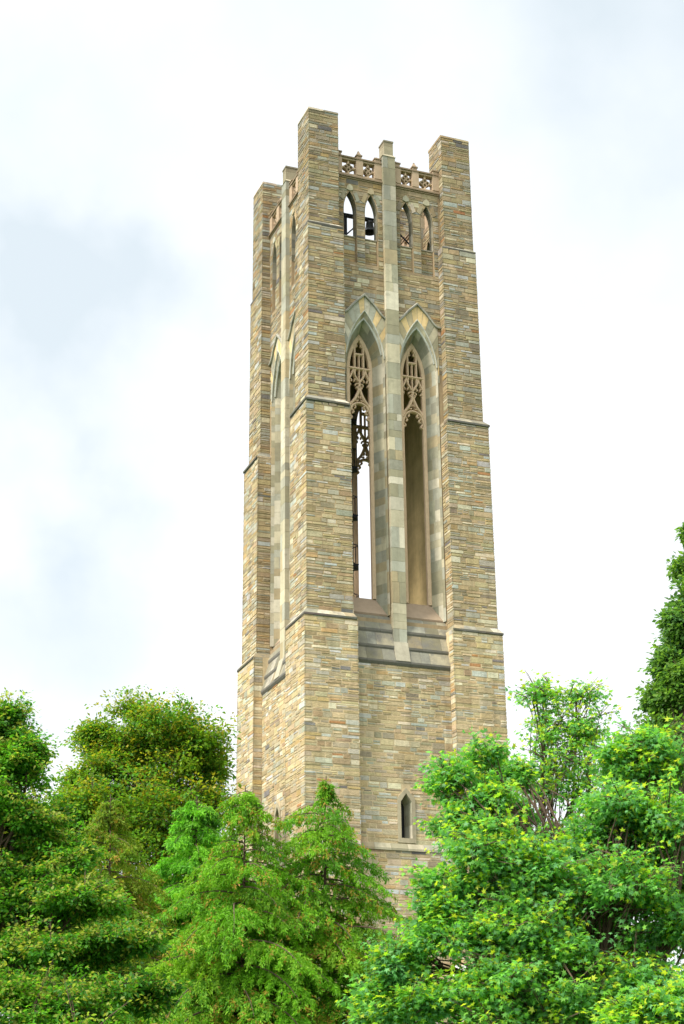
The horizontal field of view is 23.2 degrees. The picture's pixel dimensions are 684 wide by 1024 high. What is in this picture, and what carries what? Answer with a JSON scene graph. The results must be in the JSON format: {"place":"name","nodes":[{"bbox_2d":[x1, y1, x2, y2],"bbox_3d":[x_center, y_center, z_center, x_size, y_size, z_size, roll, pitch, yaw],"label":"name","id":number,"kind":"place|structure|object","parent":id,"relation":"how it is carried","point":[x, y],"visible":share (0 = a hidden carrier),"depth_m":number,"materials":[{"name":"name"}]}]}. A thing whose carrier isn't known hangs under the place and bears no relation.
{"place":"outdoors","nodes":[
{"label":"outdoors","id":0,"kind":"place"},
{"bbox_2d":[0,0,683,1020],"label":"sky","id":1,"kind":"structure","parent":0,"point":[139,139],"materials":[{"name":"white"}]},
{"bbox_2d":[350,356,358,597],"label":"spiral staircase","id":2,"kind":"structure","parent":0,"point":[354,516],"depth_m":68.82,"materials":[{"name":"black metal"}]},
{"label":"lawn","id":3,"kind":"structure","parent":0,"visible":0},
{"bbox_2d":[0,687,195,1023],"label":"broadleaf tree","id":4,"kind":"object","parent":3,"relation":"on","point":[49,894],"visible":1,"depth_m":25.27,"materials":[{"name":"green plant"}]},
{"bbox_2d":[12,794,196,1023],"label":"conifer tree","id":5,"kind":"object","parent":3,"relation":"on","point":[110,816],"visible":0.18,"depth_m":42.18,"materials":[{"name":"green plant"}]},
{"bbox_2d":[30,684,264,923],"bbox_3d":[-6.720,14.035,55.544,8.278,18.394,8.022,8,-23,-20],"label":"broadleaf tree","id":6,"kind":"object","parent":3,"relation":"on","point":[183,746],"visible":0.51,"depth_m":58.37,"materials":[{"name":"green plant"}]},
{"bbox_2d":[131,800,275,1010],"bbox_3d":[-3.883,13.409,44.966,7.077,11.609,6.658,8,-23,-20],"label":"conifer tree","id":7,"kind":"object","parent":3,"relation":"on","point":[195,818],"visible":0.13,"depth_m":46.26,"materials":[{"name":"green plant"}]},
{"bbox_2d":[135,786,363,1023],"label":"conifer tree","id":8,"kind":"object","parent":3,"relation":"on","point":[219,932],"visible":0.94,"depth_m":38.33,"materials":[{"name":"green plant"}]},
{"bbox_2d":[225,776,410,1023],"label":"conifer tree","id":9,"kind":"object","parent":3,"relation":"on","point":[312,897],"visible":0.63,"depth_m":40.17,"materials":[{"name":"green plant"}]},
{"bbox_2d":[235,106,508,1023],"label":"bell tower","id":10,"kind":"structure","parent":3,"relation":"on","point":[363,706],"depth_m":65.47,"materials":[{"name":"stone"}]},
{"bbox_2d":[268,334,280,646],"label":"window","id":11,"kind":"structure","parent":10,"relation":"in","point":[275,360],"depth_m":68.95,"materials":[{"name":"stone"}]},
{"bbox_2d":[274,801,280,850],"bbox_3d":[-2.169,11.745,61.870,0.532,1.990,0.700,8,-23,-20],"label":"slit window","id":12,"kind":"structure","parent":10,"relation":"in","point":[277,813],"depth_m":61.91,"materials":[{"name":"stone"}]},
{"bbox_2d":[287,309,295,622],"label":"window","id":13,"kind":"structure","parent":10,"relation":"in","point":[291,336],"depth_m":68.40,"materials":[{"name":"stone"}]},
{"bbox_2d":[351,383,368,597],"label":"window","id":14,"kind":"structure","parent":10,"relation":"in","point":[354,432],"depth_m":71.69,"materials":[{"name":"stone"}]},
{"bbox_2d":[344,293,389,616],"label":"window","id":15,"kind":"structure","parent":10,"relation":"in","point":[364,325],"depth_m":66.27,"materials":[{"name":"stone"}]},
{"bbox_2d":[344,213,408,244],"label":"bell hanger","id":16,"kind":"object","parent":10,"relation":"on","point":[347,215],"visible":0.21,"depth_m":69.91,"materials":[{"name":"black metal"}]},
{"bbox_2d":[365,220,373,235],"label":"bell","id":17,"kind":"object","parent":16,"relation":"hanging from","point":[369,229],"visible":0.91,"depth_m":70.13,"materials":[{"name":"brown metal"}]},
{"bbox_2d":[397,788,415,843],"bbox_3d":[2.229,10.978,60.060,0.700,1.990,0.532,8,-23,-20],"label":"slit window","id":18,"kind":"structure","parent":10,"relation":"in","point":[406,810],"depth_m":59.99,"materials":[{"name":"stone"}]},
{"bbox_2d":[399,303,445,622],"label":"window","id":19,"kind":"structure","parent":10,"relation":"in","point":[418,333],"depth_m":66.79,"materials":[{"name":"stone"}]},
{"bbox_2d":[334,716,683,1023],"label":"lobed leaf tree","id":20,"kind":"object","parent":3,"relation":"on","point":[558,914],"visible":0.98,"depth_m":22.21,"materials":[{"name":"green plant"}]},
{"bbox_2d":[505,669,623,842],"bbox_3d":[3.482,6.994,26.062,2.261,9.417,1.910,8,-23,-20],"label":"lobed leaf tree","id":21,"kind":"object","parent":3,"relation":"on","point":[576,729],"visible":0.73,"depth_m":27.14,"materials":[{"name":"green plant"}]},
{"bbox_2d":[583,964,683,1023],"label":"lobed leaf tree","id":22,"kind":"object","parent":3,"relation":"on","point":[644,1003],"visible":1,"depth_m":14.01,"materials":[{"name":"green plant"}]},
{"bbox_2d":[623,522,683,805],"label":"conical tree","id":23,"kind":"object","parent":3,"relation":"on","point":[662,694],"visible":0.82,"depth_m":34.18,"materials":[{"name":"green plant"}]}
]}

